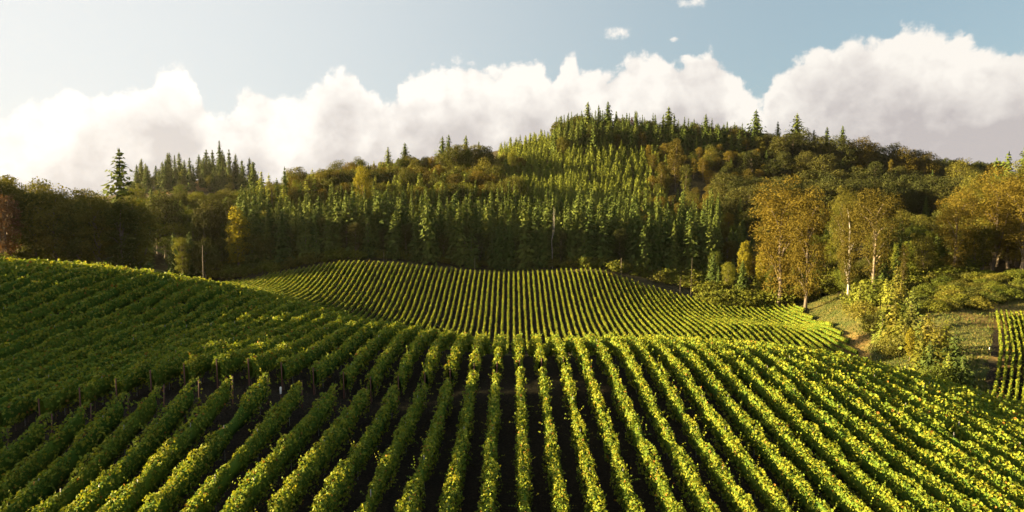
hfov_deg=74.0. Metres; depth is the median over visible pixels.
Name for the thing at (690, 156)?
oak tree
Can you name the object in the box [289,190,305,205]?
oak tree
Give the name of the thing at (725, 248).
maple tree
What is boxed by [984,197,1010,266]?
broadleaf tree
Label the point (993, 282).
bramble shrub
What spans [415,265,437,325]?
vine row
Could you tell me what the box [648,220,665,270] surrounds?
fir tree
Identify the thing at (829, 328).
vine row
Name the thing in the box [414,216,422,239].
fir tree
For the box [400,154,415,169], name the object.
oak tree
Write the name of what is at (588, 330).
vine row
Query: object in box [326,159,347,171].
oak tree
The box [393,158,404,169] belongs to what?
broadleaf tree
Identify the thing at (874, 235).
cottonwood tree
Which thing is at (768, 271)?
broadleaf tree
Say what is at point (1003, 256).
cottonwood tree
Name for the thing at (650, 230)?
fir tree
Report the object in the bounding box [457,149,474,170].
oak tree
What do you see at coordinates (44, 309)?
vine row
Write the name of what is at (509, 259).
fir tree
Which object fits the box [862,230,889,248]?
broadleaf tree
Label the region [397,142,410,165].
fir tree
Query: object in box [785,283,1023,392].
grass
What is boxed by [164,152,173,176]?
fir tree
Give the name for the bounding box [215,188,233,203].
oak tree
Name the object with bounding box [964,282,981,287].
bramble shrub
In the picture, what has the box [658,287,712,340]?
vine row
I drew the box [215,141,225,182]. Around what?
fir tree
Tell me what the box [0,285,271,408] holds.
vine row
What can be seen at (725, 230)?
oak tree
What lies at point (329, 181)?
oak tree
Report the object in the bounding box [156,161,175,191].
fir tree
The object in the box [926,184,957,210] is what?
broadleaf tree
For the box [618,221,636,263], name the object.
fir tree
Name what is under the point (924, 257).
broadleaf tree
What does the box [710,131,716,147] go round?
fir tree
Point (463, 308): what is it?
vine row
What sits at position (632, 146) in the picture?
fir tree
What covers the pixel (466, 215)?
fir tree
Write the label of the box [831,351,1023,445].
vine row
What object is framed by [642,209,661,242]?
fir tree
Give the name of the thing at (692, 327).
vine row
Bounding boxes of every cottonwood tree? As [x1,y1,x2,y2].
[832,203,864,295]
[848,185,905,282]
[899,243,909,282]
[932,185,985,268]
[951,172,994,257]
[964,162,1021,269]
[986,187,1021,268]
[990,172,1023,269]
[992,160,1023,266]
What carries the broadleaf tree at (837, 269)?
on the ground at (472, 472)
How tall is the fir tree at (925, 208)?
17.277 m
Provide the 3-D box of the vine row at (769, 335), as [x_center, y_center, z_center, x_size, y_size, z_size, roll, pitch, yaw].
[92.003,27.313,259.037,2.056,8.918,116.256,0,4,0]
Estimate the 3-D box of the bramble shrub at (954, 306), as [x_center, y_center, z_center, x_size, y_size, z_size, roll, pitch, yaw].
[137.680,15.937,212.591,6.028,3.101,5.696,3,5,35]
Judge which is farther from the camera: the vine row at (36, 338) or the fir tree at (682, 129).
the fir tree at (682, 129)
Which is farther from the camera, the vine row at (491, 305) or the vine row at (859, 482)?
the vine row at (491, 305)
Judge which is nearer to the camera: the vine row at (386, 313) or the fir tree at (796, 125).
the vine row at (386, 313)
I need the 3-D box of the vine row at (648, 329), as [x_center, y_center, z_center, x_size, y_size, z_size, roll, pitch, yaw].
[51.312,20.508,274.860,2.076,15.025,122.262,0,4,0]
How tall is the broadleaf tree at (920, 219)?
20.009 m
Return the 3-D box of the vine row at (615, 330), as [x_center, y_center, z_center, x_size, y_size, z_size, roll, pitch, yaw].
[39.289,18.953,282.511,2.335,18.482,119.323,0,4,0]
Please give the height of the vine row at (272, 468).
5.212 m
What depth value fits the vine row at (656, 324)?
280.69 m
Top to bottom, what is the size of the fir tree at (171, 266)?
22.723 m
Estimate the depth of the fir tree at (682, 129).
580.71 m
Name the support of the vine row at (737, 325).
on the ground at (472, 472)
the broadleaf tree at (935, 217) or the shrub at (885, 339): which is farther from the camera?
the broadleaf tree at (935, 217)
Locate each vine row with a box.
[0,257,57,261]
[0,258,77,269]
[0,260,100,275]
[0,260,121,285]
[0,261,116,294]
[0,265,144,309]
[0,266,178,321]
[0,268,176,333]
[0,270,198,346]
[0,275,212,375]
[0,275,213,359]
[0,280,242,383]
[0,283,259,397]
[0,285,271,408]
[0,287,287,438]
[0,392,133,511]
[0,400,94,508]
[0,411,56,480]
[0,418,15,451]
[1,254,50,263]
[25,385,164,511]
[31,293,290,428]
[60,377,202,511]
[74,295,317,417]
[95,374,233,511]
[110,300,312,400]
[138,366,271,511]
[146,303,321,394]
[174,306,339,391]
[180,381,303,511]
[208,310,347,388]
[220,382,339,511]
[235,278,252,284]
[237,311,362,386]
[240,274,264,285]
[242,276,259,284]
[243,270,285,288]
[243,272,270,286]
[247,272,275,287]
[250,271,279,287]
[254,269,294,290]
[255,268,290,289]
[255,380,370,511]
[262,267,300,291]
[267,266,304,292]
[271,265,310,293]
[272,314,375,390]
[274,264,314,294]
[279,264,319,295]
[284,262,325,296]
[292,262,330,298]
[295,262,334,299]
[298,260,339,301]
[306,260,344,302]
[307,318,395,394]
[308,383,403,511]
[311,261,349,304]
[315,260,354,305]
[320,260,359,307]
[325,260,364,307]
[334,260,369,310]
[336,261,374,311]
[337,321,414,398]
[345,261,379,313]
[348,262,383,315]
[353,262,388,315]
[354,380,432,511]
[360,261,394,318]
[362,261,398,318]
[363,324,434,403]
[365,262,403,320]
[376,262,409,321]
[385,263,413,321]
[389,264,417,323]
[391,325,450,400]
[393,377,453,511]
[398,263,423,321]
[404,265,427,324]
[407,265,432,327]
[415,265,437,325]
[419,328,456,396]
[421,266,442,329]
[424,266,447,330]
[433,266,452,327]
[436,365,480,511]
[438,269,456,333]
[441,330,475,386]
[444,268,461,330]
[450,269,466,330]
[455,269,471,335]
[463,270,475,331]
[467,330,492,380]
[470,270,480,335]
[475,269,485,336]
[475,369,504,511]
[482,270,490,332]
[488,270,495,340]
[489,331,508,381]
[492,270,499,349]
[500,270,505,335]
[506,271,509,351]
[507,365,538,511]
[509,333,525,372]
[512,270,515,342]
[517,270,521,334]
[522,270,528,351]
[525,330,550,375]
[527,270,534,336]
[531,270,542,343]
[535,366,573,511]
[536,269,547,343]
[540,269,551,335]
[543,331,569,372]
[545,269,562,341]
[551,269,566,338]
[556,269,572,335]
[559,358,608,511]
[560,268,579,338]
[562,331,644,511]
[565,268,584,337]
[570,268,591,334]
[571,333,685,511]
[575,269,599,338]
[580,268,605,335]
[584,268,611,334]
[589,267,620,337]
[589,329,719,511]
[595,269,626,335]
[599,267,635,336]
[604,269,642,336]
[609,333,757,511]
[610,272,651,337]
[614,331,798,511]
[615,274,655,336]
[620,275,664,338]
[625,277,669,336]
[631,279,679,340]
[634,331,838,511]
[636,281,684,336]
[642,283,692,336]
[647,285,701,339]
[651,336,880,511]
[652,285,706,339]
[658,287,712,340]
[663,289,722,341]
[669,290,730,341]
[675,292,736,340]
[682,294,743,340]
[686,294,749,340]
[687,334,918,511]
[692,296,757,340]
[698,297,765,342]
[705,334,954,511]
[707,302,771,343]
[714,302,780,344]
[721,304,789,346]
[722,299,798,346]
[729,336,992,511]
[730,301,808,348]
[733,338,1023,511]
[738,304,819,350]
[740,304,868,359]
[747,305,858,358]
[752,303,858,354]
[756,303,850,344]
[761,341,1023,508]
[763,304,842,334]
[768,304,832,326]
[772,342,1023,493]
[775,304,823,322]
[780,303,813,319]
[787,304,803,312]
[795,345,1023,472]
[813,348,1023,455]
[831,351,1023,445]
[854,355,1023,433]
[865,357,1023,425]
[898,369,1023,416]
[915,372,1023,412]
[940,378,1022,406]
[991,308,1004,396]
[998,310,1010,397]
[1004,310,1016,399]
[1010,311,1023,401]
[1014,311,1023,403]
[1019,310,1023,328]
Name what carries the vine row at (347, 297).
on the ground at (472, 472)
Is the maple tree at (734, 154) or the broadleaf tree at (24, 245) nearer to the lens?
the broadleaf tree at (24, 245)
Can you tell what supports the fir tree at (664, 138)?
on the ground at (472, 472)
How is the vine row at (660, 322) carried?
on the ground at (472, 472)
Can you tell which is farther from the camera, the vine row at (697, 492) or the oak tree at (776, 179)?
the oak tree at (776, 179)
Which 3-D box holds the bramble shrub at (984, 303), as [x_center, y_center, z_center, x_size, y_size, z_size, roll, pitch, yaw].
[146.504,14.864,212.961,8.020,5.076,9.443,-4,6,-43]
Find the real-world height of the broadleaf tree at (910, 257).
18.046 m
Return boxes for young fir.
[530,185,536,202]
[737,222,744,244]
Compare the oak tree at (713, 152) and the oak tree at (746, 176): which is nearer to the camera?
the oak tree at (746, 176)
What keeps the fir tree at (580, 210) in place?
on the ground at (472, 472)
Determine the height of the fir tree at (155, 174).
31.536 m
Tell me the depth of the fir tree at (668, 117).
603.33 m
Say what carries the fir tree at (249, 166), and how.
on the ground at (472, 472)
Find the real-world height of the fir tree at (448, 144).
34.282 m
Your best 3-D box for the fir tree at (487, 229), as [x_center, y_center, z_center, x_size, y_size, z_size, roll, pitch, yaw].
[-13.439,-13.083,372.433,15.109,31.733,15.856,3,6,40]
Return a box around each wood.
[212,181,281,201]
[234,178,725,252]
[310,147,526,179]
[550,110,761,146]
[715,129,1011,182]
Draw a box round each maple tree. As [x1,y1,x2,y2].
[286,186,299,203]
[287,176,300,187]
[315,184,324,192]
[318,188,327,202]
[327,170,346,188]
[338,182,351,193]
[342,161,357,175]
[366,164,378,171]
[415,167,429,184]
[420,171,434,189]
[428,156,436,166]
[431,164,445,179]
[446,173,463,185]
[449,182,466,192]
[468,170,486,190]
[471,193,486,203]
[477,184,488,199]
[480,173,501,192]
[613,134,620,149]
[637,131,645,149]
[645,144,652,158]
[647,154,658,172]
[647,175,657,191]
[653,196,666,211]
[659,142,670,160]
[668,195,676,209]
[672,203,685,214]
[678,154,688,170]
[687,126,700,134]
[690,158,697,178]
[691,187,700,197]
[691,198,701,210]
[696,147,703,164]
[697,157,709,181]
[699,201,710,210]
[700,193,715,201]
[703,169,714,184]
[704,184,711,197]
[714,157,723,172]
[716,143,722,154]
[720,241,735,270]
[723,150,733,165]
[723,212,734,237]
[726,240,739,262]
[732,151,738,161]
[741,169,752,178]
[742,140,750,153]
[748,254,757,279]
[754,169,764,178]
[783,252,798,273]
[813,213,825,232]
[842,135,877,166]
[863,141,883,160]
[890,144,923,173]
[908,150,940,174]
[945,157,966,176]
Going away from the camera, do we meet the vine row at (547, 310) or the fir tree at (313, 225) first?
the vine row at (547, 310)
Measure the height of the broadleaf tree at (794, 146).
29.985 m
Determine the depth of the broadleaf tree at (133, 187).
858.04 m
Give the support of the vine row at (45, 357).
on the ground at (472, 472)
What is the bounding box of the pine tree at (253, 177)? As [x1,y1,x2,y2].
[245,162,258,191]
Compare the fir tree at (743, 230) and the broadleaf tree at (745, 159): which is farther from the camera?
the broadleaf tree at (745, 159)
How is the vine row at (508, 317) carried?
on the ground at (472, 472)
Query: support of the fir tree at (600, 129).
on the ground at (472, 472)
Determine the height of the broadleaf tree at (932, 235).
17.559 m
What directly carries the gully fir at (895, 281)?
on the ground at (472, 472)
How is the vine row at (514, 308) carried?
on the ground at (472, 472)
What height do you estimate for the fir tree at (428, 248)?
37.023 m
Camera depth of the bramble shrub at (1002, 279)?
234.41 m
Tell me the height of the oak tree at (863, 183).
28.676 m
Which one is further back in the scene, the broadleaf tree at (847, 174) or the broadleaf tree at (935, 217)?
the broadleaf tree at (847, 174)
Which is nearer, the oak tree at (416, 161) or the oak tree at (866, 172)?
the oak tree at (866, 172)
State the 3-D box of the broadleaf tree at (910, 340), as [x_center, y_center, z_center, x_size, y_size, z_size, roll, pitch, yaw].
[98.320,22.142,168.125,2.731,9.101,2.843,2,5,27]
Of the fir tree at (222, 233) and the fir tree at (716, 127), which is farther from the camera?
the fir tree at (716, 127)
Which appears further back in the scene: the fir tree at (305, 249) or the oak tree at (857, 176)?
the oak tree at (857, 176)
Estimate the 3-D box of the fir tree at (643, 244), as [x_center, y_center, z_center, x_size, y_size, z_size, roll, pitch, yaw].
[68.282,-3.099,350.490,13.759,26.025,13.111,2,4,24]
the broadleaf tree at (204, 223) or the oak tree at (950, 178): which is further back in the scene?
the oak tree at (950, 178)
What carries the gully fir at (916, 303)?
on the ground at (472, 472)
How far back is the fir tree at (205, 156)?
939.40 m
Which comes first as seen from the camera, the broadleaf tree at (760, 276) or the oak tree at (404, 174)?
the broadleaf tree at (760, 276)
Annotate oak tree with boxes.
[13,195,68,256]
[19,183,85,261]
[20,176,72,254]
[40,202,108,261]
[73,188,114,260]
[126,188,144,199]
[143,189,169,202]
[143,189,189,258]
[168,191,188,205]
[189,237,222,278]
[198,243,218,274]
[200,198,234,232]
[210,236,234,263]
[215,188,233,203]
[236,232,265,262]
[281,172,299,190]
[282,167,309,183]
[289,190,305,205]
[299,180,313,192]
[310,191,326,210]
[311,170,331,189]
[312,167,336,181]
[320,176,338,197]
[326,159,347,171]
[328,185,348,207]
[337,168,358,189]
[347,156,364,168]
[363,168,379,185]
[366,180,389,195]
[368,172,389,186]
[375,168,395,180]
[384,176,396,184]
[385,163,401,183]
[396,167,418,193]
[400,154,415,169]
[407,189,428,205]
[409,158,421,170]
[426,174,447,190]
[433,183,464,210]
[440,144,467,170]
[441,169,460,181]
[448,165,465,175]
[451,187,468,207]
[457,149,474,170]
[462,170,483,192]
[467,158,493,178]
[474,145,496,169]
[481,165,511,182]
[481,181,501,206]
[497,174,528,203]
[508,148,517,168]
[556,137,570,154]
[586,124,599,139]
[639,189,655,200]
[640,197,653,206]
[652,183,664,195]
[656,174,672,187]
[658,175,669,191]
[665,164,671,176]
[679,190,699,205]
[687,151,698,166]
[696,155,715,173]
[702,147,718,166]
[704,144,718,157]
[707,171,743,194]
[713,196,737,218]
[719,223,729,241]
[721,162,734,172]
[722,181,741,197]
[723,183,764,221]
[724,186,746,212]
[726,174,744,181]
[732,132,749,145]
[733,168,742,175]
[737,152,745,164]
[737,178,758,189]
[738,210,758,236]
[742,175,754,184]
[745,183,788,213]
[753,207,764,229]
[755,141,767,158]
[765,182,791,217]
[767,134,791,157]
[769,176,787,185]
[774,174,799,187]
[778,177,804,187]
[778,183,807,208]
[790,150,817,174]
[792,169,819,183]
[794,127,814,159]
[804,152,838,176]
[807,177,844,214]
[809,135,828,154]
[809,170,834,183]
[814,175,837,186]
[824,135,863,168]
[824,169,846,181]
[835,178,867,210]
[836,178,861,188]
[837,176,852,182]
[848,170,871,182]
[848,177,881,203]
[851,167,877,181]
[854,184,873,221]
[866,176,896,212]
[871,142,906,168]
[881,179,903,217]
[895,172,920,187]
[912,175,961,211]
[919,175,936,183]
[932,175,958,213]
[933,158,949,168]
[937,177,970,208]
[943,158,979,178]
[970,169,988,179]
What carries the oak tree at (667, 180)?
on the ground at (472, 472)
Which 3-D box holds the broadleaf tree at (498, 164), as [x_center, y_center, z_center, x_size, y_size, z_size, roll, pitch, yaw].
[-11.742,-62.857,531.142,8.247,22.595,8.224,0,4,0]
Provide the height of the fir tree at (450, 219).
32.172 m
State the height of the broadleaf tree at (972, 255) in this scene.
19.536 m
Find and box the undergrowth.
[0,245,987,311]
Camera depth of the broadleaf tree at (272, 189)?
422.83 m
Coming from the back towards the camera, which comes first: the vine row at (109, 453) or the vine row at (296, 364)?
the vine row at (296, 364)
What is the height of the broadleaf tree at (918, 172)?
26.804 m
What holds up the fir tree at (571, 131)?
on the ground at (472, 472)
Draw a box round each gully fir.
[849,281,864,308]
[859,308,874,331]
[862,277,881,307]
[870,284,901,322]
[870,312,887,343]
[874,279,889,304]
[878,303,904,337]
[882,264,909,301]
[886,280,907,314]
[888,314,909,342]
[892,302,918,339]
[895,300,908,325]
[896,323,909,354]
[897,318,936,353]
[899,287,925,318]
[903,335,933,371]
[912,310,937,356]
[913,341,940,373]
[915,322,951,367]
[921,319,943,348]
[932,318,970,367]
[934,351,957,381]
[938,330,982,380]
[950,355,980,389]
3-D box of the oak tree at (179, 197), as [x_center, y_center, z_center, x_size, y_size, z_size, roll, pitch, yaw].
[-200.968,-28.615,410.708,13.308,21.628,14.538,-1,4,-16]
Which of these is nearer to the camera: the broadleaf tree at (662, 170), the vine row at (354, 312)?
the vine row at (354, 312)
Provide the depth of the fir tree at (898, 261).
257.48 m
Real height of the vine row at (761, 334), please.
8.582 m
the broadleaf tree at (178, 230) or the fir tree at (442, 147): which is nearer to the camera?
the broadleaf tree at (178, 230)
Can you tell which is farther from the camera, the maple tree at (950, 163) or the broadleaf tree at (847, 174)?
the maple tree at (950, 163)
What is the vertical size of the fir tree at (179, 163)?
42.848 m
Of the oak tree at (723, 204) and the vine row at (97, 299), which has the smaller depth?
the vine row at (97, 299)
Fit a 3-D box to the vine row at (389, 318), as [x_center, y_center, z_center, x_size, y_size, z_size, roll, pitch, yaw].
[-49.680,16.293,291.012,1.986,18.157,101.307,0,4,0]
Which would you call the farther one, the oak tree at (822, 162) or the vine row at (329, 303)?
the oak tree at (822, 162)
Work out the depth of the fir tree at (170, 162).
923.92 m
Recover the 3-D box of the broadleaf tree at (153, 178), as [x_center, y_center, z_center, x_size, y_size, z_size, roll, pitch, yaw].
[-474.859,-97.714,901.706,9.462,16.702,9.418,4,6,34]
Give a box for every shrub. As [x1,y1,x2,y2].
[842,299,879,322]
[858,312,892,331]
[868,334,900,357]
[876,334,912,358]
[910,282,939,295]
[910,289,931,295]
[911,296,932,301]
[913,293,931,296]
[919,363,957,382]
[923,299,950,312]
[924,299,948,311]
[930,275,954,284]
[933,285,945,292]
[934,289,963,298]
[934,292,953,300]
[937,298,950,302]
[938,284,966,292]
[946,302,962,311]
[947,282,966,288]
[948,297,979,306]
[949,279,966,285]
[950,292,979,298]
[950,293,978,305]
[952,271,979,281]
[961,286,991,294]
[962,296,997,309]
[963,272,986,279]
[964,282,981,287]
[964,287,981,296]
[971,269,996,274]
[973,278,987,285]
[974,286,997,296]
[978,273,1008,281]
[978,286,1008,298]
[981,276,997,281]
[982,293,1012,302]
[984,284,1007,289]
[988,280,1004,285]
[990,298,1004,303]
[993,274,1009,282]
[994,272,1011,278]
[995,288,1023,299]
[1004,270,1023,280]
[1006,270,1023,279]
[1008,278,1023,287]
[1014,281,1023,288]
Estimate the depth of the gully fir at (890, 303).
222.90 m
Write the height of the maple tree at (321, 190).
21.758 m
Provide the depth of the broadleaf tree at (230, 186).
846.21 m
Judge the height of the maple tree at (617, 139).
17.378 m
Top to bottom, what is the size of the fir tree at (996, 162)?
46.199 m
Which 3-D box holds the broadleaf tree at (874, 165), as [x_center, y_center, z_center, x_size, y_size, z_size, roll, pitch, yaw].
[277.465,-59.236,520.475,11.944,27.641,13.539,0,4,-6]
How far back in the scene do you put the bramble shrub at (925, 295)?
230.31 m
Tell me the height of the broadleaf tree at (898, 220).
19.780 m
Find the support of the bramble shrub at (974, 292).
on the ground at (472, 472)
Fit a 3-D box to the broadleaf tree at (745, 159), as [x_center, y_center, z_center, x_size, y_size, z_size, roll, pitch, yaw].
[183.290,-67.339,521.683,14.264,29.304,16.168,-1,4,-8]
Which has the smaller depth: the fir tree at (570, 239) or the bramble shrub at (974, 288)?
the bramble shrub at (974, 288)
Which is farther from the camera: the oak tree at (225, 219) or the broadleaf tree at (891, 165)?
the broadleaf tree at (891, 165)
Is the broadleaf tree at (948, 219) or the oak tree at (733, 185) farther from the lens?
the oak tree at (733, 185)
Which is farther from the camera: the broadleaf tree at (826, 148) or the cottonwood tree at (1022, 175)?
the broadleaf tree at (826, 148)
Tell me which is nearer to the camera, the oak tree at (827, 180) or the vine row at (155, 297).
the vine row at (155, 297)
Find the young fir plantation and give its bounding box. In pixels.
[497,120,669,203]
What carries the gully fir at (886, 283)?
on the ground at (472, 472)
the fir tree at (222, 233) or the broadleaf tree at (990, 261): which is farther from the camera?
the fir tree at (222, 233)
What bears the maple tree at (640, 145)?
on the ground at (472, 472)
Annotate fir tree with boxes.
[98,149,177,271]
[131,164,140,189]
[134,158,144,187]
[140,166,154,193]
[141,167,154,189]
[142,231,155,267]
[147,188,154,199]
[152,166,157,186]
[153,169,163,191]
[155,161,164,184]
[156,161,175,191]
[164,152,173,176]
[165,233,180,273]
[166,152,173,172]
[167,165,176,187]
[171,155,178,185]
[173,154,183,179]
[178,160,187,184]
[180,232,202,277]
[185,157,196,191]
[194,154,200,177]
[196,157,209,187]
[196,160,205,183]
[202,150,208,173]
[206,167,219,192]
[207,150,216,170]
[207,156,213,180]
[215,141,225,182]
[216,151,226,178]
[216,161,227,192]
[220,223,227,264]
[224,150,237,186]
[232,154,239,176]
[232,161,239,187]
[232,195,243,253]
[234,172,245,189]
[235,161,247,189]
[236,166,246,190]
[237,193,250,228]
[241,215,261,268]
[242,204,264,258]
[244,194,272,259]
[246,157,251,178]
[263,199,276,236]
[266,206,295,264]
[273,196,292,241]
[280,167,288,193]
[286,207,299,252]
[291,212,304,258]
[296,222,312,262]
[297,208,304,229]
[303,199,313,241]
[306,197,331,250]
[308,214,321,253]
[309,225,324,258]
[315,213,337,259]
[329,191,346,251]
[339,190,370,256]
[341,191,351,224]
[341,203,349,229]
[354,197,380,256]
[355,193,364,240]
[361,218,379,257]
[371,189,384,249]
[371,190,402,257]
[382,147,393,167]
[383,210,405,259]
[389,198,402,244]
[393,174,402,190]
[396,192,411,247]
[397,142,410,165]
[405,212,423,261]
[413,195,441,265]
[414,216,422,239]
[430,204,441,260]
[434,136,450,163]
[434,193,445,253]
[437,204,457,261]
[442,193,468,255]
[445,136,452,154]
[449,201,469,267]
[459,229,482,267]
[461,198,470,247]
[463,136,472,167]
[469,203,488,252]
[481,203,500,252]
[488,222,508,270]
[498,217,519,270]
[503,155,510,175]
[511,182,518,205]
[512,206,538,270]
[526,200,552,268]
[538,223,551,267]
[539,203,555,258]
[548,132,558,157]
[549,129,556,152]
[551,220,564,258]
[553,217,560,255]
[557,115,563,142]
[561,126,568,140]
[562,209,574,230]
[562,209,578,265]
[564,122,570,141]
[564,197,587,258]
[567,122,576,154]
[573,194,587,229]
[573,230,594,266]
[574,123,583,149]
[579,117,586,146]
[579,202,600,260]
[580,102,591,132]
[588,122,601,153]
[592,216,614,267]
[593,213,600,243]
[594,106,601,127]
[597,123,602,145]
[598,195,609,229]
[599,102,614,134]
[601,202,618,244]
[603,120,613,151]
[604,199,624,261]
[612,119,621,145]
[616,201,625,242]
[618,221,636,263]
[620,124,626,148]
[623,195,641,241]
[624,126,638,154]
[624,203,652,268]
[625,118,633,141]
[631,225,657,274]
[633,112,639,127]
[633,123,639,150]
[638,120,644,133]
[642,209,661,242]
[643,121,653,146]
[646,211,655,259]
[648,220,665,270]
[650,123,661,150]
[654,209,685,269]
[658,106,681,137]
[658,127,662,147]
[659,133,668,155]
[665,221,683,270]
[668,125,677,152]
[675,210,685,262]
[677,219,705,274]
[678,128,693,157]
[679,123,687,153]
[681,207,698,261]
[686,122,698,151]
[686,210,711,269]
[691,136,699,160]
[693,127,699,150]
[694,211,699,237]
[698,221,722,271]
[699,115,711,134]
[700,126,712,155]
[704,254,721,281]
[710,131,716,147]
[711,126,724,146]
[713,229,725,270]
[715,125,720,147]
[716,267,721,282]
[721,126,727,149]
[726,229,736,260]
[727,132,734,151]
[732,132,745,154]
[733,197,743,230]
[734,231,740,257]
[734,260,751,289]
[740,218,749,241]
[743,109,767,138]
[746,238,754,270]
[749,128,757,150]
[773,122,780,139]
[785,114,810,145]
[836,126,847,147]
[877,256,890,283]
[889,238,907,278]
[895,225,904,244]
[921,196,929,218]
[929,233,942,266]
[938,224,945,249]
[939,234,951,261]
[957,234,972,268]
[985,157,1003,189]
[998,151,1016,182]
[1011,151,1023,187]
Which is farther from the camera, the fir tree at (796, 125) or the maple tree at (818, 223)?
the fir tree at (796, 125)
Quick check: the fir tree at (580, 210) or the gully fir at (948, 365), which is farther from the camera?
the fir tree at (580, 210)
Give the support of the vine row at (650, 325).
on the ground at (472, 472)
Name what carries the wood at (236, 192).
on the ground at (472, 472)
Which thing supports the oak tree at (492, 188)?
on the ground at (472, 472)
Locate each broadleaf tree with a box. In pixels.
[0,174,23,255]
[0,175,25,234]
[0,179,26,252]
[0,195,26,255]
[13,192,53,259]
[17,188,31,246]
[21,181,54,241]
[60,187,103,256]
[69,198,104,261]
[72,192,114,264]
[96,200,141,269]
[105,197,158,269]
[105,198,130,265]
[113,206,165,269]
[122,181,135,190]
[138,188,147,198]
[146,195,167,253]
[151,176,156,183]
[158,222,187,251]
[158,236,179,264]
[170,237,192,276]
[171,184,187,198]
[176,176,186,186]
[181,209,194,237]
[181,222,201,242]
[182,205,194,213]
[187,192,207,209]
[192,209,219,243]
[193,196,227,268]
[204,174,216,186]
[205,193,217,200]
[223,220,235,250]
[224,183,234,191]
[224,206,251,264]
[225,173,232,185]
[263,181,275,205]
[291,179,299,189]
[303,173,317,182]
[316,216,335,245]
[338,221,352,250]
[346,222,364,255]
[352,165,373,209]
[378,226,386,252]
[380,182,396,195]
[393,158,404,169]
[399,223,411,254]
[406,222,418,251]
[408,184,431,203]
[409,172,422,181]
[420,156,428,166]
[434,152,444,172]
[435,180,445,189]
[456,144,470,166]
[460,182,478,193]
[462,224,470,246]
[469,144,482,168]
[493,161,501,173]
[511,235,519,257]
[512,176,529,200]
[513,162,521,171]
[554,229,567,263]
[613,228,627,261]
[654,161,667,190]
[666,138,684,191]
[679,164,692,200]
[708,251,721,270]
[711,184,726,202]
[720,214,727,240]
[720,262,734,288]
[727,268,735,284]
[728,225,738,238]
[736,240,752,275]
[742,149,760,177]
[745,175,765,187]
[746,198,763,227]
[748,174,809,306]
[751,229,763,254]
[755,252,767,281]
[760,158,784,179]
[762,132,774,146]
[764,269,774,289]
[777,151,794,172]
[782,185,836,310]
[785,132,801,156]
[794,184,833,216]
[805,182,828,198]
[809,234,823,259]
[812,259,823,275]
[821,234,832,254]
[823,139,837,161]
[823,239,835,260]
[824,185,847,217]
[824,243,836,269]
[826,185,863,266]
[829,257,863,287]
[831,261,866,297]
[834,161,847,173]
[834,172,852,182]
[840,264,858,293]
[855,257,871,280]
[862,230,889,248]
[862,244,889,259]
[866,253,889,278]
[867,161,883,178]
[870,182,906,216]
[877,172,901,184]
[878,185,910,216]
[879,216,904,239]
[885,165,909,177]
[886,189,917,216]
[887,232,908,254]
[887,247,897,273]
[888,159,893,171]
[890,241,921,270]
[894,180,905,215]
[894,208,912,233]
[897,181,919,215]
[898,180,929,219]
[901,191,921,216]
[901,227,923,245]
[903,224,929,239]
[904,327,915,359]
[905,233,921,242]
[908,213,931,233]
[910,149,924,171]
[910,170,927,178]
[911,234,939,272]
[913,241,927,270]
[915,180,932,213]
[919,217,938,234]
[924,230,942,258]
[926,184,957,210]
[930,209,941,235]
[933,194,978,255]
[947,231,961,257]
[958,225,990,267]
[966,220,1000,269]
[975,176,1006,264]
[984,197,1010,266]
[985,237,1001,268]
[1009,197,1023,258]
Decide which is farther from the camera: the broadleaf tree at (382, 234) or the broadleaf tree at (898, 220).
the broadleaf tree at (382, 234)
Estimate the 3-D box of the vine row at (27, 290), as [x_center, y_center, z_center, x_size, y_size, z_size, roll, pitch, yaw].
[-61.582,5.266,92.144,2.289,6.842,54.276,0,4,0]
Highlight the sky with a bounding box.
[0,0,1023,198]
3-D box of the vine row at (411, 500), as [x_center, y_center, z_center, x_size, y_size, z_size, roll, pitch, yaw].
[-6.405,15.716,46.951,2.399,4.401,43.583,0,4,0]
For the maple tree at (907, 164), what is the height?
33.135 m
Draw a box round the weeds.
[4,346,885,511]
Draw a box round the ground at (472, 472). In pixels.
[0,142,1023,511]
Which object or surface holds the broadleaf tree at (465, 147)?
on the ground at (472, 472)
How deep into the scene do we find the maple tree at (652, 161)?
539.36 m
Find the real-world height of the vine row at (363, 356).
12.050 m
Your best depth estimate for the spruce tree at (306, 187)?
432.67 m
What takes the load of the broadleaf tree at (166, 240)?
on the ground at (472, 472)
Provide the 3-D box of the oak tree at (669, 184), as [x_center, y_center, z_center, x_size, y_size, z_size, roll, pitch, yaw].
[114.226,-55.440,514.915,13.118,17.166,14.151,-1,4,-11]
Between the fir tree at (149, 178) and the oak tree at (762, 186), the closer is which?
the oak tree at (762, 186)
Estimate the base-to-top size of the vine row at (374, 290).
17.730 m
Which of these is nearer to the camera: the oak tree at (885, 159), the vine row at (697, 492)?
the vine row at (697, 492)
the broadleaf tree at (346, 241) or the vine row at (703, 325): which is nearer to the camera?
the vine row at (703, 325)
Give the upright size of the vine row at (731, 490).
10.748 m
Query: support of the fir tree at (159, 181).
on the ground at (472, 472)
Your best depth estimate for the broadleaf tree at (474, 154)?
545.81 m
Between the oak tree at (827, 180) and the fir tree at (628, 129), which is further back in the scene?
the fir tree at (628, 129)
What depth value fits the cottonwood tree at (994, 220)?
260.61 m
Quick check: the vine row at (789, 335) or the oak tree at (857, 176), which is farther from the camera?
the oak tree at (857, 176)
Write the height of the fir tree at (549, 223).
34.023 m
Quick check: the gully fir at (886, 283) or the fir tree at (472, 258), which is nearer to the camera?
the gully fir at (886, 283)
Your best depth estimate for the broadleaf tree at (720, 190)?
452.19 m
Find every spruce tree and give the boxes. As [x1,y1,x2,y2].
[255,172,264,192]
[255,180,266,202]
[265,173,274,201]
[277,184,289,208]
[301,179,310,192]
[310,178,319,198]
[370,188,377,215]
[392,175,397,187]

